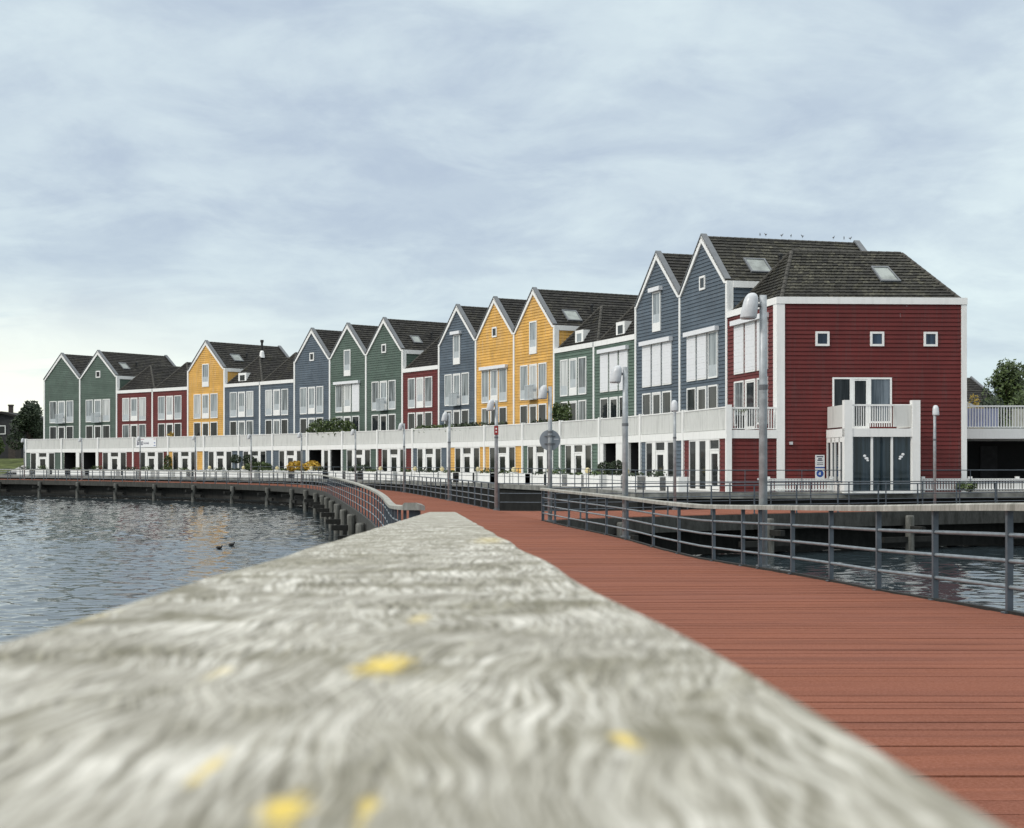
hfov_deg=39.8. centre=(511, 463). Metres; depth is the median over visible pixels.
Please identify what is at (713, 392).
window
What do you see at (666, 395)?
window
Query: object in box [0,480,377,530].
boardwalk edge beam
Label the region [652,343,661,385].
window
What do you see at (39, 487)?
timber pile
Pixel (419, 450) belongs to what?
ground window
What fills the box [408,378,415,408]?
window
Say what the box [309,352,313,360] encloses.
window
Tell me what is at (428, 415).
window
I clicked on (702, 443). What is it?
ground window
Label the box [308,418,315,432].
terrace door
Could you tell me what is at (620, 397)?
window
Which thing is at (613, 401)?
terrace door
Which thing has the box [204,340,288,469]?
hipped house
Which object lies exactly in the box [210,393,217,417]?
window
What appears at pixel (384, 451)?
ground window
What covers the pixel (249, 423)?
window
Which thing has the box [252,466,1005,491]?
quay railing
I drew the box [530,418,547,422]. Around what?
terrace hedge
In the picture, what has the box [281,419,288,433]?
window
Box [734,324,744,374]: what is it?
window
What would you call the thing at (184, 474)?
planter box
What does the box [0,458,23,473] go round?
grass bank
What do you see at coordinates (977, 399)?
leafy bush
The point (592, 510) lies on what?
branch edge beam
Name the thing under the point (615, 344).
hipped house
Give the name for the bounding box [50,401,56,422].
window
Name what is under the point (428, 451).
front door
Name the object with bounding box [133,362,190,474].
hipped house
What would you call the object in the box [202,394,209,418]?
window
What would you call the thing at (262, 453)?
ground window
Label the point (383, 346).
window
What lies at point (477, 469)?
bollard
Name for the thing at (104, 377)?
gabled house
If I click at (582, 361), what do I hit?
window
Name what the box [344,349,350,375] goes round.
window
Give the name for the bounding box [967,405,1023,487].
terrace building
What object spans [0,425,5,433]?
window
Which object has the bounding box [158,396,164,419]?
window
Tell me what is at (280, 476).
planter box
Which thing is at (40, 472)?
planter box
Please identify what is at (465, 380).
window
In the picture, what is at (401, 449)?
ground window
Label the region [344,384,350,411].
window
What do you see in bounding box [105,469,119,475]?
planter box
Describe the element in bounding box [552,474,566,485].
planter box
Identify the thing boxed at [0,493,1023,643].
water
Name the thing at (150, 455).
front door
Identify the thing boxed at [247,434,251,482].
street lamp
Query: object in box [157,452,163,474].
ground window
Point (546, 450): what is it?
ground window
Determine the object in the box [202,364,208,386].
window
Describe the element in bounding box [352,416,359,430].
window
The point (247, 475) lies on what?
planter box
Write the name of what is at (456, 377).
window
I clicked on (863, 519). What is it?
branch edge beam
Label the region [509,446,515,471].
ground window
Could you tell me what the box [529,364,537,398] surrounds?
window
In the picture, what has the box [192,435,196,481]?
street lamp
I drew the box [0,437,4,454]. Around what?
leafy bush
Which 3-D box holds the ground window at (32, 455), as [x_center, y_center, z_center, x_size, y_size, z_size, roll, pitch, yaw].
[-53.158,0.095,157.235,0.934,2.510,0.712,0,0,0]
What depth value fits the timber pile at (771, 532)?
50.28 m
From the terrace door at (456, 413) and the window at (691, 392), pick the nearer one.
the window at (691, 392)
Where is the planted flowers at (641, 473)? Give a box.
[628,472,643,475]
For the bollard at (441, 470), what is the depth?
102.19 m
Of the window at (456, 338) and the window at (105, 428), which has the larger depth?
the window at (105, 428)
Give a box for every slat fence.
[767,477,833,490]
[920,476,1023,491]
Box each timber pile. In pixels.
[31,482,47,496]
[69,482,85,497]
[107,483,123,498]
[146,484,162,499]
[185,485,201,501]
[223,486,240,502]
[257,487,276,504]
[281,489,301,507]
[295,490,312,510]
[304,493,319,513]
[310,495,324,517]
[313,497,329,521]
[317,500,334,527]
[321,504,340,533]
[326,509,347,534]
[331,514,355,534]
[338,523,365,539]
[611,522,637,540]
[739,518,799,553]
[882,515,931,550]
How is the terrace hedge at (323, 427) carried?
on the gabled house at (348, 385)
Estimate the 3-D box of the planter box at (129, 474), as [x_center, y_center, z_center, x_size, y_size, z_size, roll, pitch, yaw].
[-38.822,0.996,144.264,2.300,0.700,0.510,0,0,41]
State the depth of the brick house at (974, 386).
122.42 m
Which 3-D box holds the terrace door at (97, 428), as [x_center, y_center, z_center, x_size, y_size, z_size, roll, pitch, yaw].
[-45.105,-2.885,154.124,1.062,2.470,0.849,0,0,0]
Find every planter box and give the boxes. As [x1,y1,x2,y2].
[17,470,32,474]
[35,470,49,474]
[52,470,68,475]
[70,471,84,475]
[89,469,104,475]
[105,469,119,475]
[123,469,138,475]
[141,469,154,474]
[159,471,174,476]
[175,472,190,476]
[194,470,206,476]
[211,470,225,475]
[226,470,240,476]
[243,470,258,477]
[260,470,272,476]
[277,470,292,477]
[295,470,308,477]
[311,471,327,478]
[329,471,345,478]
[346,471,361,479]
[363,471,377,479]
[381,471,396,479]
[397,471,411,480]
[415,472,423,480]
[424,472,438,481]
[441,472,458,481]
[459,472,473,482]
[478,473,493,482]
[498,473,509,482]
[513,473,529,482]
[530,473,545,484]
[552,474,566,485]
[567,474,583,486]
[587,474,606,486]
[607,475,621,486]
[628,475,645,488]
[646,476,665,490]
[666,476,688,491]
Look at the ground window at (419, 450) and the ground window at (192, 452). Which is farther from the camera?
the ground window at (192, 452)
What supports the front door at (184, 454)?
in the gabled house at (213, 368)
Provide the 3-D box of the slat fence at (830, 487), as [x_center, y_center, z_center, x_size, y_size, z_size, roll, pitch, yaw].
[13.048,0.980,64.105,3.062,0.740,0.210,0,0,-2]
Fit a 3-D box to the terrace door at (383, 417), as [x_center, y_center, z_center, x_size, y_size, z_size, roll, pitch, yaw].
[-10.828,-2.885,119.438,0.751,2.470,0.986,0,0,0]
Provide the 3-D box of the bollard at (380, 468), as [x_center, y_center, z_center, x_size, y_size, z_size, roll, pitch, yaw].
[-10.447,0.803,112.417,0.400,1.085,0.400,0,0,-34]
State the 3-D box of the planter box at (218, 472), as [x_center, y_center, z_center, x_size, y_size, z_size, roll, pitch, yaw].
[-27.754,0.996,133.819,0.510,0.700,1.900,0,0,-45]
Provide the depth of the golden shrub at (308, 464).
122.23 m
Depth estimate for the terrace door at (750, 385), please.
69.57 m
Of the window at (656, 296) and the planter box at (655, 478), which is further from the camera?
the window at (656, 296)
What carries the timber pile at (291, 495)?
on the ground
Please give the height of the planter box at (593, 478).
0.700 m
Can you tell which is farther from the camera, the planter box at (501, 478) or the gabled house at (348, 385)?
the gabled house at (348, 385)
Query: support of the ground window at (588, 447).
in the hipped house at (615, 344)
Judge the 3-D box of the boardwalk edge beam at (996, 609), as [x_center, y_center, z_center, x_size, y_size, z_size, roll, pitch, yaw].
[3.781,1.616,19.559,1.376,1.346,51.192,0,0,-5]
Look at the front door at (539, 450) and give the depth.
93.05 m
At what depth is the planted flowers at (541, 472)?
87.84 m
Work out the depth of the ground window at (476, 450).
101.97 m
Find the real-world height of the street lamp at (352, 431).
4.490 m
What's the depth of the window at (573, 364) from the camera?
93.62 m
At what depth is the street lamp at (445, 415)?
67.79 m
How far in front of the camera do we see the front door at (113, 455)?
148.48 m
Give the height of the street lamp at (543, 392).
4.540 m
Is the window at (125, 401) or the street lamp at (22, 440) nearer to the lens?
the street lamp at (22, 440)
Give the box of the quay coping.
[0,475,1023,498]
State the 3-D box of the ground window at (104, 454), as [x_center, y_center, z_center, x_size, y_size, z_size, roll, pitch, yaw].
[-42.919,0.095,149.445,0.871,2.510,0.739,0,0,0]
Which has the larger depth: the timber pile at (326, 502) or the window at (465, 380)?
the window at (465, 380)
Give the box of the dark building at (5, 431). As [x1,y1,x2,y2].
[0,405,42,458]
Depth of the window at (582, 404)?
92.40 m
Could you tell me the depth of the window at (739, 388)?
71.05 m
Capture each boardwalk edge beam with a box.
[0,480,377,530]
[52,479,485,507]
[542,520,1023,616]
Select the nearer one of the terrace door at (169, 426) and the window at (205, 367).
the window at (205, 367)
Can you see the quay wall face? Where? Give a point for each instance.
(535, 498)
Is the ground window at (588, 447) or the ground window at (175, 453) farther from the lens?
the ground window at (175, 453)
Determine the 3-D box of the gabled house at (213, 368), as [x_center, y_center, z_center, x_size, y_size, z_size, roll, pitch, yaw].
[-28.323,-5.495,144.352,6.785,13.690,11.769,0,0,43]
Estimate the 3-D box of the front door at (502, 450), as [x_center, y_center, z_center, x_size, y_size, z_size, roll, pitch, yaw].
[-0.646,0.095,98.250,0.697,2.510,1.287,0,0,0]
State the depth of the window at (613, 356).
88.12 m
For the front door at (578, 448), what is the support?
in the hipped house at (615, 344)
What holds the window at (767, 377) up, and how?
in the hipped house at (838, 391)
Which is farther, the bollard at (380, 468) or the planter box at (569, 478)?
the bollard at (380, 468)
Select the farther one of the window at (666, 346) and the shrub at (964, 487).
the window at (666, 346)
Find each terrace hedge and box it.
[305,417,356,435]
[413,423,456,432]
[451,422,489,430]
[490,421,507,424]
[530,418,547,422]
[552,400,573,421]
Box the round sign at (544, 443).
[539,430,559,449]
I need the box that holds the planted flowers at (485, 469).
[480,468,493,473]
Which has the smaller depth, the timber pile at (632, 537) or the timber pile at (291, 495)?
the timber pile at (632, 537)
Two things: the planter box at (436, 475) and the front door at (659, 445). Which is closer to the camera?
the front door at (659, 445)
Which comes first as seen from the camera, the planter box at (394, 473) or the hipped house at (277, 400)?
the planter box at (394, 473)
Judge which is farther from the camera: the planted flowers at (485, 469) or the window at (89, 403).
the window at (89, 403)
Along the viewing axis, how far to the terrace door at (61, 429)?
158.02 m
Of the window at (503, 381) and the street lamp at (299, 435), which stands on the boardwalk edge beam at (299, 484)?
the street lamp at (299, 435)
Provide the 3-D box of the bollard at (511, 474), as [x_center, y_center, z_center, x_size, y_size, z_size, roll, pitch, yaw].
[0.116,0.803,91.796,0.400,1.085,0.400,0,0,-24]
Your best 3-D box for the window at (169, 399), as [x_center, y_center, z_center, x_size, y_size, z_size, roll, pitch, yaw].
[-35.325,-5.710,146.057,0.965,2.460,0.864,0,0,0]
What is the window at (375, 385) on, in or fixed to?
in the gabled house at (396, 346)
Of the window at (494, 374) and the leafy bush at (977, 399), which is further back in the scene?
the window at (494, 374)
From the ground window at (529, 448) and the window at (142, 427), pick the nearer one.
the ground window at (529, 448)
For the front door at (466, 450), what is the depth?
103.28 m
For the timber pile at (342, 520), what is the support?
on the ground
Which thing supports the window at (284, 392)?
in the hipped house at (277, 400)
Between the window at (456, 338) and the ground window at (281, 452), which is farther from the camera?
the ground window at (281, 452)
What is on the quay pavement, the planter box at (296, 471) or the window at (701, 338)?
the planter box at (296, 471)
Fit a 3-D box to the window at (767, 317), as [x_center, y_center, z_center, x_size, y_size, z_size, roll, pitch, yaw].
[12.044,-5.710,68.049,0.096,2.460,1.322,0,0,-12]
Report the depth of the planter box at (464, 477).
98.32 m
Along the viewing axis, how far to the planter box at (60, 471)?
151.72 m
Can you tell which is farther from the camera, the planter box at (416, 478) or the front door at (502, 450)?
the planter box at (416, 478)
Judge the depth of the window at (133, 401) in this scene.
150.08 m
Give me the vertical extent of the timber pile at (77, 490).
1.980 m
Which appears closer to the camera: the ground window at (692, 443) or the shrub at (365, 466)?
the ground window at (692, 443)
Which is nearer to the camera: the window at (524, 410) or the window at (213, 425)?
the window at (524, 410)
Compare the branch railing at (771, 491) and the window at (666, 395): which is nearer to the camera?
the branch railing at (771, 491)
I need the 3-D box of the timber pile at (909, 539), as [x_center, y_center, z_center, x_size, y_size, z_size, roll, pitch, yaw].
[14.992,2.960,53.317,1.407,1.980,2.348,0,0,35]
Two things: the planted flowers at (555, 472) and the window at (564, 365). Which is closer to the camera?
the planted flowers at (555, 472)
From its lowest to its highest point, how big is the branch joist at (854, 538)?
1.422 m
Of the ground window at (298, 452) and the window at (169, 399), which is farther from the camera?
the window at (169, 399)
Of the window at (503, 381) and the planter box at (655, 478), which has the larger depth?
the window at (503, 381)
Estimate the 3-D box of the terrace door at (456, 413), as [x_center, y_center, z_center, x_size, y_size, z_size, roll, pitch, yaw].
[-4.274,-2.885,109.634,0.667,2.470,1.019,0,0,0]
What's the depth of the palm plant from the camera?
66.49 m
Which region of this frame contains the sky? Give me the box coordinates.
[0,0,1023,452]
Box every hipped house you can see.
[98,365,214,475]
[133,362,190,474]
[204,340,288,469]
[239,352,297,468]
[378,335,440,470]
[523,305,630,472]
[561,305,636,473]
[683,249,967,492]
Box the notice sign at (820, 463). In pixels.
[815,455,824,479]
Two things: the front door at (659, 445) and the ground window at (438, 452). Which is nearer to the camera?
the front door at (659, 445)
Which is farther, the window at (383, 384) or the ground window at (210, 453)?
the ground window at (210, 453)
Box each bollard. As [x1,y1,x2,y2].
[377,466,383,479]
[412,468,417,479]
[438,468,444,481]
[474,467,480,482]
[510,467,517,482]
[583,468,591,486]
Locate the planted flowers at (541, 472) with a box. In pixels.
[532,470,547,474]
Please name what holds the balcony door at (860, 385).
in the hipped house at (838, 391)
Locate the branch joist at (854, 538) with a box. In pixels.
[629,523,1023,554]
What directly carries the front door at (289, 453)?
in the gabled house at (312, 371)
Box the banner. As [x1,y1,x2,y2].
[136,438,155,446]
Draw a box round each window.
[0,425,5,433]
[30,453,35,474]
[48,452,54,473]
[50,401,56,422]
[50,426,56,438]
[58,401,64,422]
[66,400,73,422]
[66,426,73,438]
[79,452,83,468]
[86,400,92,421]
[86,425,92,437]
[94,399,101,421]
[96,371,100,377]
[102,399,109,421]
[102,425,109,437]
[102,452,107,468]
[120,452,126,475]
[122,398,129,420]
[122,424,129,437]
[130,397,137,420]
[139,397,145,420]
[139,424,145,436]
[141,452,144,468]
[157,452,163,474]
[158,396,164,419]
[158,423,164,436]
[166,396,173,419]
[173,451,178,469]
[174,395,181,419]
[174,423,181,435]
[191,451,196,476]
[194,394,200,418]
[194,422,200,435]
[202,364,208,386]
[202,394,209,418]
[208,451,213,468]
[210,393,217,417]
[210,422,217,435]
[226,451,231,469]
[230,392,236,416]
[230,421,236,434]
[238,391,245,416]
[243,451,248,466]
[246,391,253,416]
[246,420,253,434]
[260,450,265,468]
[265,390,272,415]
[265,420,272,433]
[273,389,280,415]
[279,450,284,469]
[281,389,288,414]
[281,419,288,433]
[296,450,302,462]
[300,387,306,413]
[300,418,306,432]
[308,387,315,413]
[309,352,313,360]
[316,386,323,413]
[324,450,327,470]
[335,384,342,412]
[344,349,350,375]
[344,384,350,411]
[347,449,351,470]
[352,383,359,411]
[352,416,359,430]
[364,449,370,468]
[372,381,378,410]
[372,415,378,430]
[380,381,387,409]
[381,344,386,352]
[382,449,387,470]
[388,380,395,409]
[388,414,395,429]
[400,448,405,470]
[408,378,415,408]
[408,412,415,428]
[416,377,423,407]
[417,448,422,470]
[425,376,432,406]
[425,411,432,426]
[435,448,441,470]
[444,374,451,405]
[444,410,451,424]
[453,334,460,364]
[453,373,460,404]
[455,447,460,471]
[461,372,469,404]
[461,409,469,423]
[473,447,479,471]
[482,370,489,402]
[482,408,489,425]
[489,447,494,472]
[490,369,498,401]
[492,327,496,337]
[499,368,507,401]
[499,406,506,424]
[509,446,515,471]
[520,365,528,399]
[520,405,528,423]
[527,446,532,472]
[529,320,536,353]
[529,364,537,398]
[538,362,546,393]
[538,403,546,421]
[546,450,553,471]
[560,359,568,396]
[565,445,570,473]
[569,358,577,395]
[578,356,586,394]
[578,400,586,419]
[585,444,591,472]
[600,353,608,392]
[600,397,608,417]
[609,351,618,391]
[619,349,628,389]
[619,395,628,416]
[642,345,651,387]
[642,393,651,414]
[646,442,651,475]
[652,291,660,331]
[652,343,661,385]
[662,341,671,384]
[662,390,671,412]
[667,441,672,475]
[687,335,696,381]
[687,387,696,410]
[689,440,695,489]
[697,333,706,379]
[699,275,705,290]
[699,439,705,490]
[708,330,718,378]
[708,384,718,407]
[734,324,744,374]
[734,380,744,414]
[745,321,755,372]
[757,317,768,370]
[757,377,768,423]
[815,331,829,345]
[832,377,851,405]
[869,377,891,422]
[870,332,883,345]
[923,332,937,345]
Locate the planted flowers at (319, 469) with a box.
[313,466,324,470]
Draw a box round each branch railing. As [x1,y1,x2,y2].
[498,480,1023,510]
[541,482,1023,518]
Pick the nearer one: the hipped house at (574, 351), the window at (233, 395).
the hipped house at (574, 351)
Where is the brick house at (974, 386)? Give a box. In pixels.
[967,376,1002,412]
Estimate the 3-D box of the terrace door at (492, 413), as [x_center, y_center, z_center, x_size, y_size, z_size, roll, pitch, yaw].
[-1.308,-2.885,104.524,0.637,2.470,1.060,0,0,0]
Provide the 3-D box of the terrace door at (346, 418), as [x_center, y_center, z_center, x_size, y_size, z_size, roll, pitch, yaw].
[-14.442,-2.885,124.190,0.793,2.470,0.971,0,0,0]
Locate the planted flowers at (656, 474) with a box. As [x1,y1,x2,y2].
[647,469,666,476]
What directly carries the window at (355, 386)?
in the gabled house at (348, 385)
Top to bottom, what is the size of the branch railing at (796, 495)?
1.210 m
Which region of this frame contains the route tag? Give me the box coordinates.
[494,426,497,434]
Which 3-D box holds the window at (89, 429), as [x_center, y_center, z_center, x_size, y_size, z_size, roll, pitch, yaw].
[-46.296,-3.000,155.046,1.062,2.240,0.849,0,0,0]
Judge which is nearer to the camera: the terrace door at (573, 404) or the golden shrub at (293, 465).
the terrace door at (573, 404)
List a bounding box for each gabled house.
[25,353,92,474]
[62,350,175,474]
[168,340,288,476]
[273,327,384,469]
[307,322,377,474]
[343,317,446,470]
[413,304,528,471]
[451,296,525,472]
[485,287,667,472]
[600,251,692,475]
[641,233,890,476]
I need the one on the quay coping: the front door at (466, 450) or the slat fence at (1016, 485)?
the slat fence at (1016, 485)
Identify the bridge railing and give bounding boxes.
[0,512,1003,827]
[540,488,1023,613]
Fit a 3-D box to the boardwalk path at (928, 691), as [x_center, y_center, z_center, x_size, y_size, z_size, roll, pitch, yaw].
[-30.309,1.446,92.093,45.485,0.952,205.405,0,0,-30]
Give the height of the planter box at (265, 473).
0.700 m
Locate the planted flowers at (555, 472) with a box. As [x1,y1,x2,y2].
[552,467,566,473]
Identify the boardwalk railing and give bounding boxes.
[0,469,424,526]
[0,469,493,508]
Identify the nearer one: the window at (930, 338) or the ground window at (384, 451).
the window at (930, 338)
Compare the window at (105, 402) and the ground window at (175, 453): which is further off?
the window at (105, 402)
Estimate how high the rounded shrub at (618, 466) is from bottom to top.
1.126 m
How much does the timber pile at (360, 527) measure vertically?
1.980 m
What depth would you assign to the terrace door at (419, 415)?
114.65 m
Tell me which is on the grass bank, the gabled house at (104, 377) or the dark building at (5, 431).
the dark building at (5, 431)
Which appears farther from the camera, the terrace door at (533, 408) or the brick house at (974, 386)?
the brick house at (974, 386)
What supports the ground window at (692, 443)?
in the hipped house at (838, 391)
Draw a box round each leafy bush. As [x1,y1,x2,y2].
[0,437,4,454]
[967,394,982,408]
[979,394,1005,426]
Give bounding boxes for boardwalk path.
[0,479,1023,827]
[502,509,875,519]
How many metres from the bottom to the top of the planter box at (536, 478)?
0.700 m
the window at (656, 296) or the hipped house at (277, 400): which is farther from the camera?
the hipped house at (277, 400)
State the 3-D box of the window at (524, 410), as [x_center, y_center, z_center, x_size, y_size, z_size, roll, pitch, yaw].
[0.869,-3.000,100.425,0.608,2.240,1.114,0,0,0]
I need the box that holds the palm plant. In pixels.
[736,409,752,429]
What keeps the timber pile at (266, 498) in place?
on the ground
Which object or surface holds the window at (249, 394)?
in the hipped house at (243, 402)
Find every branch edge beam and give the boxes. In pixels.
[499,509,702,510]
[556,511,1023,533]
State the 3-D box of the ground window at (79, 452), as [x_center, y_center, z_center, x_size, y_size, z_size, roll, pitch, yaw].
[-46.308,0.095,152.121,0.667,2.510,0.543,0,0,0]
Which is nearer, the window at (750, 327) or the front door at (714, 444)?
the front door at (714, 444)
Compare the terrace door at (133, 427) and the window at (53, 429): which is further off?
the window at (53, 429)
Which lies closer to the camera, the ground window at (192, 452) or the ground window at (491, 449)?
the ground window at (491, 449)
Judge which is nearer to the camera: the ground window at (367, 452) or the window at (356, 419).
the ground window at (367, 452)
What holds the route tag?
attached to the street lamp at (490, 405)
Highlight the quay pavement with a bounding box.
[5,465,1023,492]
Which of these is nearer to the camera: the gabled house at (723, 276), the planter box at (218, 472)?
the gabled house at (723, 276)
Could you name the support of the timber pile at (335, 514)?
on the ground
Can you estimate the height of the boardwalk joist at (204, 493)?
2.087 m
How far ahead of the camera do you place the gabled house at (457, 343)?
109.15 m
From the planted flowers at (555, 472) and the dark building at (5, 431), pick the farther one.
the dark building at (5, 431)
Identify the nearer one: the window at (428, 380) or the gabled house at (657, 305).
the gabled house at (657, 305)
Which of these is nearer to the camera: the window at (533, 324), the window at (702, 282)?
the window at (702, 282)
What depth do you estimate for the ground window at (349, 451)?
119.45 m
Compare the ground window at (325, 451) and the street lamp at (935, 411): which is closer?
the street lamp at (935, 411)
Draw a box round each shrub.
[163,455,171,469]
[244,461,271,470]
[286,460,303,477]
[303,460,320,470]
[350,464,371,471]
[595,461,614,474]
[608,460,621,474]
[955,482,976,491]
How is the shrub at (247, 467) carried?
in the planter box at (247, 475)
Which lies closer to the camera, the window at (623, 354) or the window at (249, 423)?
the window at (623, 354)
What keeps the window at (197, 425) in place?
in the gabled house at (213, 368)
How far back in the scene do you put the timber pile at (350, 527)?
52.86 m
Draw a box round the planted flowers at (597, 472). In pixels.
[589,471,605,474]
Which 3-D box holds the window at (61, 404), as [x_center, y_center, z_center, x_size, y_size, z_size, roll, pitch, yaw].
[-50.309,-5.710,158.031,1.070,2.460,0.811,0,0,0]
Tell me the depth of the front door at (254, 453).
131.67 m
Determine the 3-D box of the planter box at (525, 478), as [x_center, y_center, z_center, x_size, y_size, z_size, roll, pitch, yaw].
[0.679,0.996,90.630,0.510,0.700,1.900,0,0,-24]
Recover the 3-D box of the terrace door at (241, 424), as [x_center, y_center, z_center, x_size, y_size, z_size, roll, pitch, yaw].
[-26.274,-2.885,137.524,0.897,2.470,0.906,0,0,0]
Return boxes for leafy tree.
[5,400,42,449]
[981,357,1023,425]
[999,389,1023,426]
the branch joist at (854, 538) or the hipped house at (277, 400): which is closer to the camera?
the branch joist at (854, 538)
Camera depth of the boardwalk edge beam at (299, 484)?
115.02 m
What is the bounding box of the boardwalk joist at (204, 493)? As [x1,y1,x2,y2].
[0,484,319,504]
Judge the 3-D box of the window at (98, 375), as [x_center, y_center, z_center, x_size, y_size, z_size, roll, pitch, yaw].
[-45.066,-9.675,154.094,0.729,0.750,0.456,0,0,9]
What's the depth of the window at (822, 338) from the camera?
66.27 m
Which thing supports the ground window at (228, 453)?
in the hipped house at (243, 402)
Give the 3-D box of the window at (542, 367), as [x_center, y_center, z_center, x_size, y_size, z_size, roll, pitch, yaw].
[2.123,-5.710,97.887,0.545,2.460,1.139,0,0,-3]
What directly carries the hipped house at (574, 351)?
on the quay pavement
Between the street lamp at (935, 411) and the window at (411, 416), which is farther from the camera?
the window at (411, 416)
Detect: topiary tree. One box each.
[230,454,241,467]
[242,454,254,463]
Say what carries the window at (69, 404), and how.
in the gabled house at (61, 400)
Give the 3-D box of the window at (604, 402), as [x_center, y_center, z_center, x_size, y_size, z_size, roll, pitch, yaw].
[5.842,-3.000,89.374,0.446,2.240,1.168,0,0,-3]
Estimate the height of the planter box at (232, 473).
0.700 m
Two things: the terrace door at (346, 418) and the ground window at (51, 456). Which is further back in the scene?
the ground window at (51, 456)
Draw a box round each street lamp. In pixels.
[21,438,24,478]
[78,438,82,479]
[137,436,140,480]
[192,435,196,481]
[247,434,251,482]
[297,432,301,484]
[350,429,355,487]
[398,423,404,491]
[441,412,450,500]
[486,399,498,510]
[538,385,553,521]
[610,365,629,538]
[671,400,677,509]
[740,293,770,567]
[932,405,938,503]
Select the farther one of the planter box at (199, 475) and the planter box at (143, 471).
the planter box at (143, 471)
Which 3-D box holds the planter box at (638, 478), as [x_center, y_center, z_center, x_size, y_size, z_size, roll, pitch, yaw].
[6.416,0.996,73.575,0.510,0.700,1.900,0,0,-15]
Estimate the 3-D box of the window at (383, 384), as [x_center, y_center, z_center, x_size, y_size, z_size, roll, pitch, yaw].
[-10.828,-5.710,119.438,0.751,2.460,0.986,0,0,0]
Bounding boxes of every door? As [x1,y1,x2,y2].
[38,453,46,468]
[58,426,64,438]
[94,425,101,437]
[110,452,117,468]
[130,424,137,436]
[147,452,154,469]
[166,423,173,436]
[181,451,188,469]
[202,422,209,435]
[216,451,223,469]
[238,421,244,434]
[252,451,257,467]
[273,419,280,433]
[286,450,293,468]
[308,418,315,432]
[344,416,350,429]
[354,449,362,469]
[380,414,387,429]
[390,449,397,470]
[416,412,423,428]
[425,448,432,471]
[453,410,460,424]
[463,447,470,471]
[490,407,498,422]
[498,446,506,472]
[529,404,537,422]
[536,445,543,471]
[569,400,577,419]
[574,444,582,472]
[609,396,618,417]
[652,392,661,413]
[655,441,664,473]
[697,386,706,409]
[709,439,719,491]
[745,379,755,429]
[852,377,868,427]
[980,446,996,487]
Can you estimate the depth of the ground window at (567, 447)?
88.86 m
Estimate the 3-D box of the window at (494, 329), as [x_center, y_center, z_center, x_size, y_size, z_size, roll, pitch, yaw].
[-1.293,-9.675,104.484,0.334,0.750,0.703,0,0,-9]
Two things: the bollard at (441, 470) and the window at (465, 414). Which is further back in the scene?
the window at (465, 414)
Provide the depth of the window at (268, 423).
134.24 m
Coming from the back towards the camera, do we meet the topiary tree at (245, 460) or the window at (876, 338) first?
the topiary tree at (245, 460)
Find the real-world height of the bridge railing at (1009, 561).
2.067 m
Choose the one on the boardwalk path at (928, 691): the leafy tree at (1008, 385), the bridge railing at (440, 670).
the bridge railing at (440, 670)
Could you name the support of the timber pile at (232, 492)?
on the ground
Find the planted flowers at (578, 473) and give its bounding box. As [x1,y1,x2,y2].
[569,471,582,474]
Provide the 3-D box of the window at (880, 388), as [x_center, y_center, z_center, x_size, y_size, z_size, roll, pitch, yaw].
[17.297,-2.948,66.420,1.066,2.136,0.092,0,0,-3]
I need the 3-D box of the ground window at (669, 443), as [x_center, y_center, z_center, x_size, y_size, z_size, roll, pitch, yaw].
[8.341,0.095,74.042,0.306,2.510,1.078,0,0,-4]
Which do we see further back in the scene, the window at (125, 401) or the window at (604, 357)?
the window at (125, 401)
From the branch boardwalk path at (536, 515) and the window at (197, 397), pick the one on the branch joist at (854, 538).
the branch boardwalk path at (536, 515)
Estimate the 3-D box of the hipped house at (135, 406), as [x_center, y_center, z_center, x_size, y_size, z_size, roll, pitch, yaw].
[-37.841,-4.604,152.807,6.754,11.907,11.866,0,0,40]
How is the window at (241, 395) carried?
in the hipped house at (243, 402)
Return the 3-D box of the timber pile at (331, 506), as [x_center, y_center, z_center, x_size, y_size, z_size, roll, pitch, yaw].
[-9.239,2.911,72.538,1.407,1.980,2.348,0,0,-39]
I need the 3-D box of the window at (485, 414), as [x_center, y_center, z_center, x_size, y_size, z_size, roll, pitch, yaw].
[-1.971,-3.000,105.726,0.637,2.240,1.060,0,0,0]
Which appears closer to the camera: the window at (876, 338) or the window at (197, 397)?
the window at (876, 338)
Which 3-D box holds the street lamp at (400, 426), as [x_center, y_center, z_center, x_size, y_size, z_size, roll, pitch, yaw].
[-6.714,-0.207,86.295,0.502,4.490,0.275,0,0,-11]
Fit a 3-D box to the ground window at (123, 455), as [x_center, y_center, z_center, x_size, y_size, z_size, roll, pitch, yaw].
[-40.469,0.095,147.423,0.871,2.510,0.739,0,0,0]
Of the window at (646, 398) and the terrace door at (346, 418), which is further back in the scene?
the terrace door at (346, 418)
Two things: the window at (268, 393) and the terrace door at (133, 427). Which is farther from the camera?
the terrace door at (133, 427)
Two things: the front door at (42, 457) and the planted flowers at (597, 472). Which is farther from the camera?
the front door at (42, 457)
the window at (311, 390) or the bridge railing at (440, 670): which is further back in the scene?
the window at (311, 390)
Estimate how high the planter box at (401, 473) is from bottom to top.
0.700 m
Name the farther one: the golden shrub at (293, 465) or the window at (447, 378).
the golden shrub at (293, 465)
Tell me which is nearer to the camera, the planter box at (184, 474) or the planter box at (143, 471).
the planter box at (184, 474)
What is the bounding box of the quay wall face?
[0,477,1023,509]
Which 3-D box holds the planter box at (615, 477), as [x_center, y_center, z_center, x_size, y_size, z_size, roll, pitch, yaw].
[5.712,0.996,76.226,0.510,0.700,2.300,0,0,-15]

